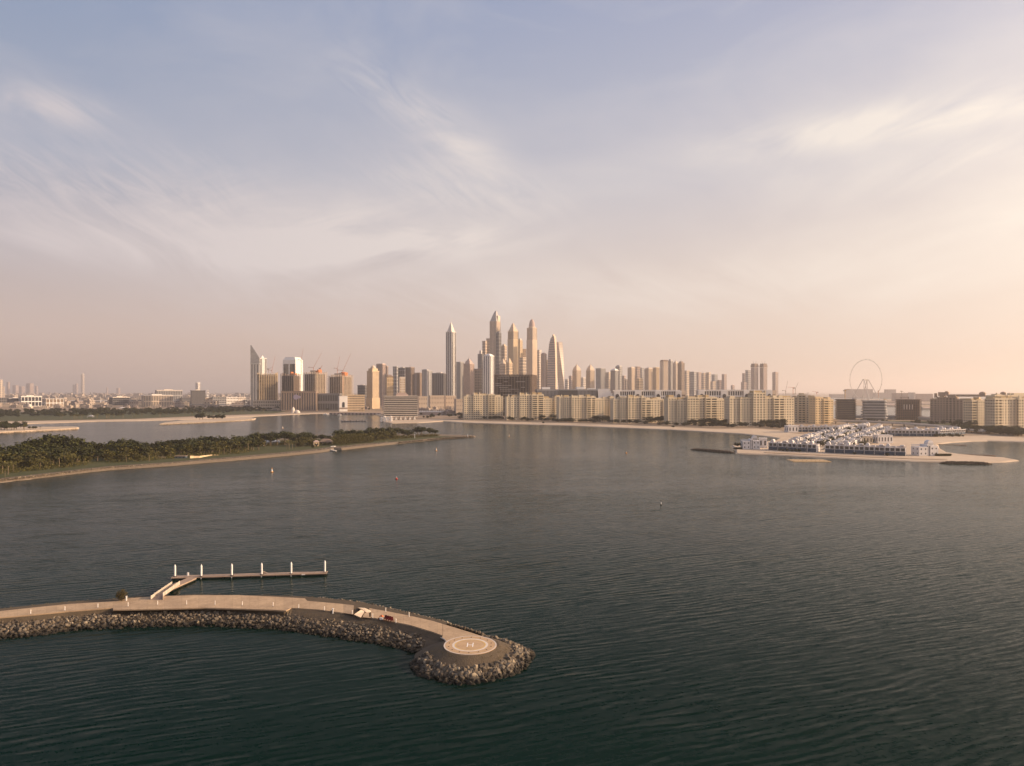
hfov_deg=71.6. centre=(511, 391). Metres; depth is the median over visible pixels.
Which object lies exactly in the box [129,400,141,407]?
house
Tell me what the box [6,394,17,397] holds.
house
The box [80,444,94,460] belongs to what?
tree
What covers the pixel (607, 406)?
apartment block
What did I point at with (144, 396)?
window
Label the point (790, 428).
corner villa
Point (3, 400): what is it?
office block
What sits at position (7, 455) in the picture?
tree
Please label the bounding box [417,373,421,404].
skyscraper
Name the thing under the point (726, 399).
window
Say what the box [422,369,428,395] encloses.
skyscraper
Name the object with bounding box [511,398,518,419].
window
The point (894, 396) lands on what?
island block
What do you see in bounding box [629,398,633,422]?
window
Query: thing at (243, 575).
floating dock
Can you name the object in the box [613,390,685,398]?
arched hotel
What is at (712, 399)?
window
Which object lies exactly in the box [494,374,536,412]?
building
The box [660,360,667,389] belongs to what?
skyscraper
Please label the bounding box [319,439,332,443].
brown roofed house
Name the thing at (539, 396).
window
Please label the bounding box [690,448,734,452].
rock groyne
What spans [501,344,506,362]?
skyscraper
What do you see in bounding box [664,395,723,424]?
apartment block
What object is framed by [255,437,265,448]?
tree
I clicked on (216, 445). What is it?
tree
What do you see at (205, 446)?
tree
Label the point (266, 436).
tree
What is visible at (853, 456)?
promenade
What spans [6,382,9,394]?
skyscraper
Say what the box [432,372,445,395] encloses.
skyscraper
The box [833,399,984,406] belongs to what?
island ground
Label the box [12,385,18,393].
skyscraper
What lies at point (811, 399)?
window
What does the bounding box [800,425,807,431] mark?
terraced villa
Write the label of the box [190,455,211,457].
garden wall
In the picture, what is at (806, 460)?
sandbar
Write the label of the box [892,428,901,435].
terraced villa
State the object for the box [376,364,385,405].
skyscraper
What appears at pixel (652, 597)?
water
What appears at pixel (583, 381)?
skyscraper
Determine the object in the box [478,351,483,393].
skyscraper
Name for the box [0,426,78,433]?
sand spit
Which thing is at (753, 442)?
detached villa
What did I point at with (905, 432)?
terraced villa
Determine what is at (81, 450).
tree
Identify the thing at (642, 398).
window
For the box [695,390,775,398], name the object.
arched hotel
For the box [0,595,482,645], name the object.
path
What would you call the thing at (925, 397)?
island block
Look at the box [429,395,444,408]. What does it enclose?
building
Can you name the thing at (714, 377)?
skyscraper
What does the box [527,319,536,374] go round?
skyscraper
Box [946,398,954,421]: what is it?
window
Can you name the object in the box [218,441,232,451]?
tree
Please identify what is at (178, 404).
house
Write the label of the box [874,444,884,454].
terraced villa
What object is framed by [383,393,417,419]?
hotel
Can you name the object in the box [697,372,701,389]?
skyscraper
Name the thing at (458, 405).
building
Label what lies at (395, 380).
skyscraper
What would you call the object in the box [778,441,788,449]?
terraced villa
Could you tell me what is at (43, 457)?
tree
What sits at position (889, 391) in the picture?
island block
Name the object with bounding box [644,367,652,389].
skyscraper
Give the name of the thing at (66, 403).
house
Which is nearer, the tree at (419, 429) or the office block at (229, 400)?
the tree at (419, 429)
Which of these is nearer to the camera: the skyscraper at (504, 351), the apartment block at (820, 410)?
the apartment block at (820, 410)
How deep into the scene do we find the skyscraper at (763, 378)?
3788.26 m
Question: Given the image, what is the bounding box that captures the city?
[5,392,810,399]
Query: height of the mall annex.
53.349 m
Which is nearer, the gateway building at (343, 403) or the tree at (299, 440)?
the tree at (299, 440)
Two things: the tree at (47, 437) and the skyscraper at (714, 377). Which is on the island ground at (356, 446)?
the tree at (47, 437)
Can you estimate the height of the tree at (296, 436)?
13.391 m
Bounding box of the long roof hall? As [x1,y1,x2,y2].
[68,400,106,401]
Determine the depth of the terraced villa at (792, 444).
705.69 m
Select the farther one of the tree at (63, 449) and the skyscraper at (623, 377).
the skyscraper at (623, 377)
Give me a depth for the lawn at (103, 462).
624.24 m
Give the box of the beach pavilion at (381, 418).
[380,416,391,420]
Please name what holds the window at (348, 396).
in the hotel at (356, 402)
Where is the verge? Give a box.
[850,421,957,425]
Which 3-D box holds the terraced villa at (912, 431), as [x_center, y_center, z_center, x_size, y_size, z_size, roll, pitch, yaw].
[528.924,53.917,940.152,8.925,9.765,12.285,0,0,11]
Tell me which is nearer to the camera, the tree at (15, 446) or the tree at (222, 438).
the tree at (15, 446)
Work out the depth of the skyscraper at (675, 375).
3592.62 m
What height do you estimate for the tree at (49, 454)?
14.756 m
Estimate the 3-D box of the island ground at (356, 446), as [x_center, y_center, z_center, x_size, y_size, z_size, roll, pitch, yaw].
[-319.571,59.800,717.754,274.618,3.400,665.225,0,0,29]
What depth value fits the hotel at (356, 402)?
2106.67 m
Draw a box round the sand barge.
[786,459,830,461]
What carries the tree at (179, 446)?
on the island ground at (356, 446)
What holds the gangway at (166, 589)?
on the dock spur
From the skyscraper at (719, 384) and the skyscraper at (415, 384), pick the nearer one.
the skyscraper at (415, 384)
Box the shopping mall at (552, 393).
[535,387,595,397]
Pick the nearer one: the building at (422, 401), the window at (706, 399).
the window at (706, 399)
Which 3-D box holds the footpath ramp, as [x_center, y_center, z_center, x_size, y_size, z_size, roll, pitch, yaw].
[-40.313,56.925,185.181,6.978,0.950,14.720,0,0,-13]
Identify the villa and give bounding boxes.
[740,435,759,448]
[759,438,766,447]
[768,439,778,449]
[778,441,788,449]
[784,425,797,431]
[787,440,799,450]
[797,441,807,451]
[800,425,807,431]
[805,425,813,431]
[807,441,819,451]
[812,425,819,431]
[817,425,825,430]
[825,441,834,452]
[834,443,844,452]
[844,442,853,453]
[854,443,864,453]
[858,424,866,428]
[862,435,872,443]
[864,443,874,453]
[873,435,892,442]
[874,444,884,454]
[885,427,894,435]
[885,443,895,454]
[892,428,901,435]
[895,445,905,455]
[900,428,908,435]
[906,428,916,435]
[911,440,937,455]
[914,428,923,435]
[924,429,931,435]
[929,428,938,435]
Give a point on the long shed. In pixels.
(429, 412)
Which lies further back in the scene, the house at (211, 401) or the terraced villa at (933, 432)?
the house at (211, 401)
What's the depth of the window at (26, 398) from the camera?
2816.01 m
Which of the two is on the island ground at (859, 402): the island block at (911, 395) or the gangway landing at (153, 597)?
the island block at (911, 395)
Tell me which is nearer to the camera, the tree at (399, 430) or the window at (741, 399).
the tree at (399, 430)
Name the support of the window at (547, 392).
in the shopping mall at (552, 393)
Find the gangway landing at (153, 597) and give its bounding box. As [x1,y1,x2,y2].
[151,593,162,599]
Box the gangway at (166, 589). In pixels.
[155,581,179,596]
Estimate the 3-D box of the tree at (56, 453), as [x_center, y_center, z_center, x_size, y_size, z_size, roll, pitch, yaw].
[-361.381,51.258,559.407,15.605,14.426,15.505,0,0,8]
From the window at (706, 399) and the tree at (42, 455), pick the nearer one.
the tree at (42, 455)
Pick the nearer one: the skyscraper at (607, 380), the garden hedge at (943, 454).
the garden hedge at (943, 454)
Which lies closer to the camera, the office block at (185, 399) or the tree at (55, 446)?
the tree at (55, 446)
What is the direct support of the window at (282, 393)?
in the mall hall at (303, 400)
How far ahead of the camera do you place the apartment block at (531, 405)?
1468.24 m
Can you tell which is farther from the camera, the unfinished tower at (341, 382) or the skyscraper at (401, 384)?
the skyscraper at (401, 384)
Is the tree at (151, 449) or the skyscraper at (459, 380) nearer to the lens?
the tree at (151, 449)
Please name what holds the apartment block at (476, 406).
on the beach
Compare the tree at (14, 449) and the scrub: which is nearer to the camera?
the scrub
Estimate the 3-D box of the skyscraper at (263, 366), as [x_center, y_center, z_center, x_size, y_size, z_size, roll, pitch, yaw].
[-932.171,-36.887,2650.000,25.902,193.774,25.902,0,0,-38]
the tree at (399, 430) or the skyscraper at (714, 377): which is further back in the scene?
the skyscraper at (714, 377)
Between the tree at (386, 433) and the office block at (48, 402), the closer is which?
the tree at (386, 433)
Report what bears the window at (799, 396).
in the apartment block at (801, 407)
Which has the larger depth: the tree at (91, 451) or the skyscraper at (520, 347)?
the skyscraper at (520, 347)
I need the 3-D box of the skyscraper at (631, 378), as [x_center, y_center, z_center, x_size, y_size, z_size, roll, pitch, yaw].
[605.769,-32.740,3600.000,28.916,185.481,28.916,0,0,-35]
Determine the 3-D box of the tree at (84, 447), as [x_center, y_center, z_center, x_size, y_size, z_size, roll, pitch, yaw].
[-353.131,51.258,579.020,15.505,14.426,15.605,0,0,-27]
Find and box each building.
[253,400,280,409]
[339,396,347,411]
[417,396,426,409]
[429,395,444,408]
[444,396,455,408]
[454,399,462,415]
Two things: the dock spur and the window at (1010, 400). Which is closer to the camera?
the dock spur
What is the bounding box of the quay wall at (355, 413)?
[329,413,381,413]
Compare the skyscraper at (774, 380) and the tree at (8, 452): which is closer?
the tree at (8, 452)
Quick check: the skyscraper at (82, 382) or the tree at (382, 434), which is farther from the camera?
the skyscraper at (82, 382)
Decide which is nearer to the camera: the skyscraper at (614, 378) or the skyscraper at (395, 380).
the skyscraper at (395, 380)
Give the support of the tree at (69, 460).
on the island ground at (356, 446)
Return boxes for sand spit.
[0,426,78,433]
[159,417,255,424]
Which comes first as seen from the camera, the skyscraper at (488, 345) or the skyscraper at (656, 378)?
the skyscraper at (656, 378)
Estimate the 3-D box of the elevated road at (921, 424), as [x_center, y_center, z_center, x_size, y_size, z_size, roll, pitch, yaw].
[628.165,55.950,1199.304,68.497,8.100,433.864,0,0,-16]
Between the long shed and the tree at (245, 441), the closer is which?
the tree at (245, 441)
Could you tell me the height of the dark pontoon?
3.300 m
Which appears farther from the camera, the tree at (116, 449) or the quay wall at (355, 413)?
the quay wall at (355, 413)
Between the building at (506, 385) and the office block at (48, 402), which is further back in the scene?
the office block at (48, 402)
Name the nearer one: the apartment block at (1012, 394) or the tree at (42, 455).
the tree at (42, 455)
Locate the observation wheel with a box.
[850,359,881,400]
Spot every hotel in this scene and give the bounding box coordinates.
[346,395,364,410]
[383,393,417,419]
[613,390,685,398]
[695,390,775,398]
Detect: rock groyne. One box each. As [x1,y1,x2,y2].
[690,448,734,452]
[940,461,991,464]
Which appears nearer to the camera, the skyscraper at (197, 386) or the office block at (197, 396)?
the office block at (197, 396)
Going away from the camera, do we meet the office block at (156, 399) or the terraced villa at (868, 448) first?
the terraced villa at (868, 448)
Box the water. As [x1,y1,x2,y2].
[0,393,1023,765]
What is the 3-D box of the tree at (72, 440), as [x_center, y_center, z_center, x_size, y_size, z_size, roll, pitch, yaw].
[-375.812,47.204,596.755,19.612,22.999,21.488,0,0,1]
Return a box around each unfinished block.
[835,398,856,419]
[895,397,921,419]
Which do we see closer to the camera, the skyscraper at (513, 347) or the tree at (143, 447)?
the tree at (143, 447)
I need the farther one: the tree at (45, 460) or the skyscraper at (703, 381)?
the skyscraper at (703, 381)
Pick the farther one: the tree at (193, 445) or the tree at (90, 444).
the tree at (193, 445)
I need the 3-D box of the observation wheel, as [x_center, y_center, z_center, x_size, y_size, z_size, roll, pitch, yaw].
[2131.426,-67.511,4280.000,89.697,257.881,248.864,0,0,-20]
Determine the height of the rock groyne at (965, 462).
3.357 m
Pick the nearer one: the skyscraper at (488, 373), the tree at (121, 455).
the tree at (121, 455)
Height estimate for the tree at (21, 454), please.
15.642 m
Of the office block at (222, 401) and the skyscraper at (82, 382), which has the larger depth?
the skyscraper at (82, 382)
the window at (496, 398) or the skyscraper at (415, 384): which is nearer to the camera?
the window at (496, 398)
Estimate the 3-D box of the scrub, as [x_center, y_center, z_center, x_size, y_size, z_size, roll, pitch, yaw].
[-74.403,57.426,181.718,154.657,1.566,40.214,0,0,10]
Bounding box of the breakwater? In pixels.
[0,594,534,685]
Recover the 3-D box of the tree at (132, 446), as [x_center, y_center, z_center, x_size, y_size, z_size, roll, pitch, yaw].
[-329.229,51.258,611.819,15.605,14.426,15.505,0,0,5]
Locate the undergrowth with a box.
[0,432,439,473]
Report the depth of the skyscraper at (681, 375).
3492.66 m
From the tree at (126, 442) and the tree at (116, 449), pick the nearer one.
the tree at (116, 449)
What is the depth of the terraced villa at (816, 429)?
1033.94 m
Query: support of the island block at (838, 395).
on the ground at (707, 426)
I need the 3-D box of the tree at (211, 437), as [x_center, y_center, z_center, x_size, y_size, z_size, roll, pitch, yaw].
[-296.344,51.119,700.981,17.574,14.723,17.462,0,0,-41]
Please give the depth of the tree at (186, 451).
645.44 m
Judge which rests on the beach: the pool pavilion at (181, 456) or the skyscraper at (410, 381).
the skyscraper at (410, 381)
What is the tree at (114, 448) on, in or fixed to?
on the island ground at (356, 446)
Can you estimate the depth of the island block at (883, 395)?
6765.27 m
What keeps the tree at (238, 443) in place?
on the island ground at (356, 446)
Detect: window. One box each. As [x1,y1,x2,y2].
[22,397,40,405]
[43,399,62,406]
[109,398,128,404]
[144,396,170,406]
[157,391,181,401]
[213,397,225,404]
[253,401,280,408]
[282,393,314,409]
[318,395,338,409]
[348,396,363,410]
[465,398,472,418]
[474,396,478,418]
[480,396,486,418]
[489,396,493,418]
[496,398,501,416]
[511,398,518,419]
[520,396,525,417]
[533,396,536,416]
[539,391,595,397]
[539,396,542,418]
[572,398,578,420]
[587,398,590,418]
[611,401,618,422]
[620,392,674,398]
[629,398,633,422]
[642,398,644,421]
[647,401,650,421]
[688,399,697,423]
[705,391,763,397]
[706,399,710,423]
[712,399,716,418]
[726,399,737,424]
[741,399,750,424]
[751,394,764,422]
[773,399,778,419]
[780,399,783,422]
[785,399,792,424]
[799,396,804,421]
[811,399,821,422]
[823,401,827,422]
[938,398,944,421]
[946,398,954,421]
[957,401,961,419]
[964,402,976,420]
[986,400,1001,425]
[1010,400,1014,425]
[1017,400,1022,426]
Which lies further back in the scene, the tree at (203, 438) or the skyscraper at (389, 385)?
the skyscraper at (389, 385)
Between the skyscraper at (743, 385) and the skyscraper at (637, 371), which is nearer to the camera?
the skyscraper at (637, 371)
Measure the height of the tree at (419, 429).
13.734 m
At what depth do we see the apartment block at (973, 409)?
1175.71 m
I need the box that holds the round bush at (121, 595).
[115,589,127,600]
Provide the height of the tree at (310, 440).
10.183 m
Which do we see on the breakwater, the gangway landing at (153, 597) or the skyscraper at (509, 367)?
the gangway landing at (153, 597)
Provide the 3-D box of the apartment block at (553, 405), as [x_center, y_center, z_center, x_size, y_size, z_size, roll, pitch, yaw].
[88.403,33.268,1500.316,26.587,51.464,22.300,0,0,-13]
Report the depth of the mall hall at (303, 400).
2121.61 m
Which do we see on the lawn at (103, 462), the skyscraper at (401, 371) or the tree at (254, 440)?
the tree at (254, 440)
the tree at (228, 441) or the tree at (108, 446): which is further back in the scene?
the tree at (228, 441)
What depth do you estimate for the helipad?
159.26 m
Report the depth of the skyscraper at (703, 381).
4291.28 m
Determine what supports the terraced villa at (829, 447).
on the beach
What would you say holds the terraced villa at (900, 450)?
on the beach
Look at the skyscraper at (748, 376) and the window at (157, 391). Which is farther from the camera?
the skyscraper at (748, 376)
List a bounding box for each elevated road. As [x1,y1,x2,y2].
[833,420,986,433]
[856,415,929,420]
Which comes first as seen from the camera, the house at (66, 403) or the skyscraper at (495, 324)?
the house at (66, 403)
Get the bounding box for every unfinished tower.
[257,372,277,399]
[281,372,300,390]
[303,370,326,392]
[328,372,352,395]
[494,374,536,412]
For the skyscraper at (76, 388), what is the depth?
14708.11 m
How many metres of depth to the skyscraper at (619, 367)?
3638.56 m
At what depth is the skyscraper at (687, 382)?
3987.02 m
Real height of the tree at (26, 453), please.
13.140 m
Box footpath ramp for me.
[344,604,370,617]
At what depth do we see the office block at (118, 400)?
3041.16 m
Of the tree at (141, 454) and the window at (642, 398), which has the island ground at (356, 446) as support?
the tree at (141, 454)
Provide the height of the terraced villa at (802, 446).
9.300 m
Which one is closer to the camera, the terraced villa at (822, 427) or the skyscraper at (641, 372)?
the terraced villa at (822, 427)
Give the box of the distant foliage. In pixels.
[0,405,1011,455]
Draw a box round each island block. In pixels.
[829,394,847,397]
[844,389,872,396]
[872,393,887,397]
[884,389,895,397]
[891,393,907,400]
[908,392,915,398]
[915,394,932,401]
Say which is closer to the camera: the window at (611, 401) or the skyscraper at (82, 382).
the window at (611, 401)
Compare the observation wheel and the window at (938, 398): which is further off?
the observation wheel
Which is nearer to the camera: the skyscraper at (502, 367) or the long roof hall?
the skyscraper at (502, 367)
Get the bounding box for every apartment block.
[463,392,502,419]
[505,392,549,419]
[550,395,560,419]
[556,395,603,421]
[601,396,613,420]
[610,395,659,422]
[654,397,663,421]
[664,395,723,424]
[724,390,793,425]
[790,393,813,422]
[809,397,833,423]
[930,391,1005,422]
[963,398,984,425]
[984,396,1023,427]
[985,393,1023,397]
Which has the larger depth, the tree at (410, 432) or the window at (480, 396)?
the window at (480, 396)
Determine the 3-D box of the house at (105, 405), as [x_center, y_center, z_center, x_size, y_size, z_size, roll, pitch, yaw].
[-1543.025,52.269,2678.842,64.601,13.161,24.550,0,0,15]
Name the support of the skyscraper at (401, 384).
on the ground at (707, 426)
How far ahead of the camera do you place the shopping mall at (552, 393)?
1693.41 m
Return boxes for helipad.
[441,636,496,654]
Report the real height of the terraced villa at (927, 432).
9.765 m
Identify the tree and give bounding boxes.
[0,450,16,468]
[0,453,15,466]
[3,453,20,464]
[6,445,25,452]
[8,454,28,466]
[13,445,36,450]
[14,437,39,450]
[15,448,34,467]
[24,451,41,466]
[25,457,37,465]
[28,437,50,449]
[28,450,49,466]
[33,451,51,462]
[37,447,53,456]
[40,433,62,445]
[40,448,56,459]
[41,458,51,465]
[46,447,62,463]
[48,435,67,448]
[53,434,72,448]
[54,447,70,461]
[58,434,78,445]
[62,456,74,466]
[63,434,86,446]
[65,446,82,457]
[70,445,89,462]
[71,444,88,461]
[80,441,96,449]
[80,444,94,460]
[80,450,95,461]
[91,449,104,460]
[95,443,106,449]
[98,442,113,450]
[99,448,114,459]
[105,440,116,449]
[106,446,118,458]
[107,444,127,453]
[111,443,132,456]
[115,451,125,461]
[117,438,132,443]
[124,443,139,451]
[127,446,145,457]
[132,453,141,460]
[136,443,148,453]
[145,443,156,448]
[145,446,156,456]
[152,447,162,455]
[155,440,166,446]
[160,443,175,455]
[164,440,177,446]
[174,443,184,454]
[180,443,191,454]
[188,441,201,453]
[189,443,202,453]
[192,441,209,451]
[193,435,207,441]
[204,440,215,450]
[206,436,219,440]
[206,441,219,451]
[214,435,228,441]
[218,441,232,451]
[226,439,236,449]
[229,439,240,450]
[232,437,243,447]
[240,437,251,447]
[247,433,264,437]
[248,438,259,449]
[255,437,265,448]
[262,434,273,446]
[266,433,277,445]
[271,431,284,445]
[280,430,292,444]
[285,432,295,444]
[289,433,302,440]
[293,437,304,445]
[297,432,309,437]
[300,437,308,445]
[305,432,314,438]
[306,436,313,444]
[332,429,345,434]
[367,427,379,431]
[377,431,384,437]
[380,429,389,438]
[396,427,403,434]
[405,429,413,435]
[411,427,422,434]
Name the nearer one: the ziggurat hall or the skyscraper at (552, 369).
the ziggurat hall
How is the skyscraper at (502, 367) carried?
on the ground at (707, 426)
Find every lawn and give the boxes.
[0,410,286,420]
[0,436,454,477]
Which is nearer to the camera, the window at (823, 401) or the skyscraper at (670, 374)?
the window at (823, 401)
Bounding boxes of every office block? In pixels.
[0,398,6,403]
[7,397,17,402]
[18,395,41,405]
[42,399,63,406]
[109,396,129,404]
[141,394,172,406]
[155,389,182,401]
[180,398,190,401]
[190,390,205,406]
[212,397,225,405]
[226,397,237,405]
[238,397,245,402]
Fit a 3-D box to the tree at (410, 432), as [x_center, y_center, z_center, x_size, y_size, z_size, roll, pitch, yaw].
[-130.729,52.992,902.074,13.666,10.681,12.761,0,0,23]
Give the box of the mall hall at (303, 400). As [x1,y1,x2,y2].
[281,391,317,410]
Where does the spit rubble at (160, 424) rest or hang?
on the water
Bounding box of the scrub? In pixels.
[11,593,508,663]
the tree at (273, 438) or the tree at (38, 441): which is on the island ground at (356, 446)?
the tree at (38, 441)
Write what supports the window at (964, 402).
in the apartment block at (973, 409)
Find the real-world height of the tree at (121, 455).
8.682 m
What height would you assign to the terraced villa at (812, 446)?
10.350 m
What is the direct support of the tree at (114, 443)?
on the island ground at (356, 446)
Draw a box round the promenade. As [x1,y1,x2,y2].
[765,452,946,459]
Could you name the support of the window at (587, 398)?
in the apartment block at (580, 407)
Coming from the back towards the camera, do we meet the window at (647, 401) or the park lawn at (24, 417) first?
the park lawn at (24, 417)
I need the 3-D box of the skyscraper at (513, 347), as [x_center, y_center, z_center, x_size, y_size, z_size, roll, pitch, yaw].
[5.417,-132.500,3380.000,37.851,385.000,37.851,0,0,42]
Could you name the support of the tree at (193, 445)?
on the island ground at (356, 446)
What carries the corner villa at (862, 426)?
on the ground at (707, 426)
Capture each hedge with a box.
[332,433,374,445]
[935,453,951,455]
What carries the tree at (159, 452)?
on the island ground at (356, 446)
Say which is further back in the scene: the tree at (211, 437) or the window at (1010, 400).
the window at (1010, 400)
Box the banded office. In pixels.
[861,400,887,419]
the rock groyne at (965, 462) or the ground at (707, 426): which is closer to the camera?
the rock groyne at (965, 462)
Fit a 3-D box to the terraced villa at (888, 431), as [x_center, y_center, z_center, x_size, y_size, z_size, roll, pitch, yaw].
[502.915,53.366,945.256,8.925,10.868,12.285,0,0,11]
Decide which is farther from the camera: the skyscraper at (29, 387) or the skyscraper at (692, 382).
the skyscraper at (29, 387)
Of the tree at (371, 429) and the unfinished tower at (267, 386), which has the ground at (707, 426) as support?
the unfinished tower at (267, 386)
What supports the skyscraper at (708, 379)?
on the ground at (707, 426)
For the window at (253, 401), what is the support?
in the podium building at (272, 404)
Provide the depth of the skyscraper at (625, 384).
3793.42 m
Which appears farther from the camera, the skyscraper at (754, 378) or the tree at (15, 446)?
the skyscraper at (754, 378)
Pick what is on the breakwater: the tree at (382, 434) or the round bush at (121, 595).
the round bush at (121, 595)
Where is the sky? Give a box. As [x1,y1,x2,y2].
[0,0,1023,391]
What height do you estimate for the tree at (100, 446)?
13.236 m
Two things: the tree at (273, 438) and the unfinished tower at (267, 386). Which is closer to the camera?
the tree at (273, 438)
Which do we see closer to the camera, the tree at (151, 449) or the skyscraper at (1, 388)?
the tree at (151, 449)
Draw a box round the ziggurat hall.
[596,389,611,397]
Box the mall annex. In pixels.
[317,393,341,410]
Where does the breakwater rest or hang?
in the water
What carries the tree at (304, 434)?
on the lawn at (103, 462)
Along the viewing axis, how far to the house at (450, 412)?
1742.74 m
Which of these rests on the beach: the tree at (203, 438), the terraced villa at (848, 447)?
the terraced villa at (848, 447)
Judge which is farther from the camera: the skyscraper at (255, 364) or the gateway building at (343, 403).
the skyscraper at (255, 364)
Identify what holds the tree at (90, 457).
on the island ground at (356, 446)
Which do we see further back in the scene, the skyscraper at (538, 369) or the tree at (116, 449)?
the skyscraper at (538, 369)
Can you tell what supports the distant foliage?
on the ground at (707, 426)
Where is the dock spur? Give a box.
[172,577,195,590]
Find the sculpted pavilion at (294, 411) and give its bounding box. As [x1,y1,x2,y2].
[291,407,299,412]
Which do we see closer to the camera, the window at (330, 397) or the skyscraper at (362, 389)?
the window at (330, 397)
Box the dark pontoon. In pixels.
[340,420,366,421]
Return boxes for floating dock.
[171,571,327,579]
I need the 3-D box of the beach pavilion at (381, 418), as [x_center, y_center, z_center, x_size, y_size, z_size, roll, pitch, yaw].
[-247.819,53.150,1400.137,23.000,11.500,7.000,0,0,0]
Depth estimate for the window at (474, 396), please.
1494.47 m
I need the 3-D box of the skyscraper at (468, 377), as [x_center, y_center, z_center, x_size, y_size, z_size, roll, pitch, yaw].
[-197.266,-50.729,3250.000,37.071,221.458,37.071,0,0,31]
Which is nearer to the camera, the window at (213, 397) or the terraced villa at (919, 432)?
the terraced villa at (919, 432)
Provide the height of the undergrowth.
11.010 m
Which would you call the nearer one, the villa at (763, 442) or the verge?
the villa at (763, 442)
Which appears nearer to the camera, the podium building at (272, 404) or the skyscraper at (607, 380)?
the podium building at (272, 404)
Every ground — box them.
[0,392,1023,436]
[0,434,475,481]
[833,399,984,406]
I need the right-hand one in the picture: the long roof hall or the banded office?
the banded office
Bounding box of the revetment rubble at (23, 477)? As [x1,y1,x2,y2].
[0,436,473,480]
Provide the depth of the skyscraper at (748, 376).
4441.61 m
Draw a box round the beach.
[0,413,1023,462]
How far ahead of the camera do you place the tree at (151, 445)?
650.10 m
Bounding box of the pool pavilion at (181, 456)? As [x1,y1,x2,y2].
[174,455,187,457]
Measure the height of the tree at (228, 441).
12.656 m
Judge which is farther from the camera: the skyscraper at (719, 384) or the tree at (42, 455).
the skyscraper at (719, 384)
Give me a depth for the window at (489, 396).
1500.69 m
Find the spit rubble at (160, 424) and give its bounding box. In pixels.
[0,419,253,432]
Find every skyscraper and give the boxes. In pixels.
[0,380,2,397]
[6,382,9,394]
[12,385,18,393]
[19,386,24,393]
[26,383,33,393]
[75,384,77,393]
[81,373,84,392]
[195,383,199,389]
[250,345,260,406]
[260,356,266,374]
[283,357,302,390]
[357,385,366,405]
[366,365,379,408]
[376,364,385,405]
[386,375,393,396]
[393,366,397,396]
[398,367,404,396]
[399,377,404,396]
[405,367,414,396]
[415,373,416,395]
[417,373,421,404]
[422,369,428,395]
[427,371,432,406]
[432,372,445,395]
[446,323,455,395]
[456,362,463,398]
[463,359,473,396]
[474,369,481,393]
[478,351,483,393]
[482,341,486,354]
[483,354,493,393]
[486,338,489,353]
[490,311,500,373]
[495,331,501,374]
[500,359,505,374]
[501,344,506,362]
[506,358,512,374]
[508,323,518,374]
[519,339,522,356]
[519,357,526,374]
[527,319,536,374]
[537,350,541,388]
[541,353,546,386]
[547,334,556,388]
[556,342,563,388]
[565,379,568,388]
[569,376,571,388]
[572,365,580,388]
[581,377,585,388]
[586,364,594,388]
[596,368,605,388]
[606,372,609,388]
[610,368,618,395]
[615,365,621,389]
[622,376,625,389]
[624,379,627,389]
[628,367,634,389]
[635,366,639,389]
[636,378,642,389]
[640,368,643,389]
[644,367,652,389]
[653,367,659,389]
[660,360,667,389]
[668,359,672,389]
[673,361,677,389]
[677,361,684,390]
[685,371,689,395]
[689,372,696,395]
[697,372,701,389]
[701,373,706,389]
[706,372,710,389]
[710,381,715,389]
[711,374,717,389]
[718,380,721,389]
[722,374,726,389]
[741,382,746,389]
[745,370,750,389]
[751,363,758,389]
[759,364,767,389]
[772,372,777,394]
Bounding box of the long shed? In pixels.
[419,411,440,414]
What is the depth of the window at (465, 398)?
1493.56 m
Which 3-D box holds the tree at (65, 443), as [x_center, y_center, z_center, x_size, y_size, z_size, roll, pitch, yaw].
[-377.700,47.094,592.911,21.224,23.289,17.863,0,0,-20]
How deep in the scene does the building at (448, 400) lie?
2385.29 m
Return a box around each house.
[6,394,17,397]
[9,401,22,404]
[64,400,70,406]
[83,399,94,404]
[93,404,112,406]
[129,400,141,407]
[175,401,183,407]
[204,400,217,406]
[231,401,243,405]
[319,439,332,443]
[445,410,454,415]
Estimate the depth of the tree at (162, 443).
656.24 m
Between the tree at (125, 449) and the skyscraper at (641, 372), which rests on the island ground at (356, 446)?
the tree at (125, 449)
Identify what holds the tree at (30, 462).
on the island ground at (356, 446)
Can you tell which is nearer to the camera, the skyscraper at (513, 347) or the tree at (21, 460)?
the tree at (21, 460)

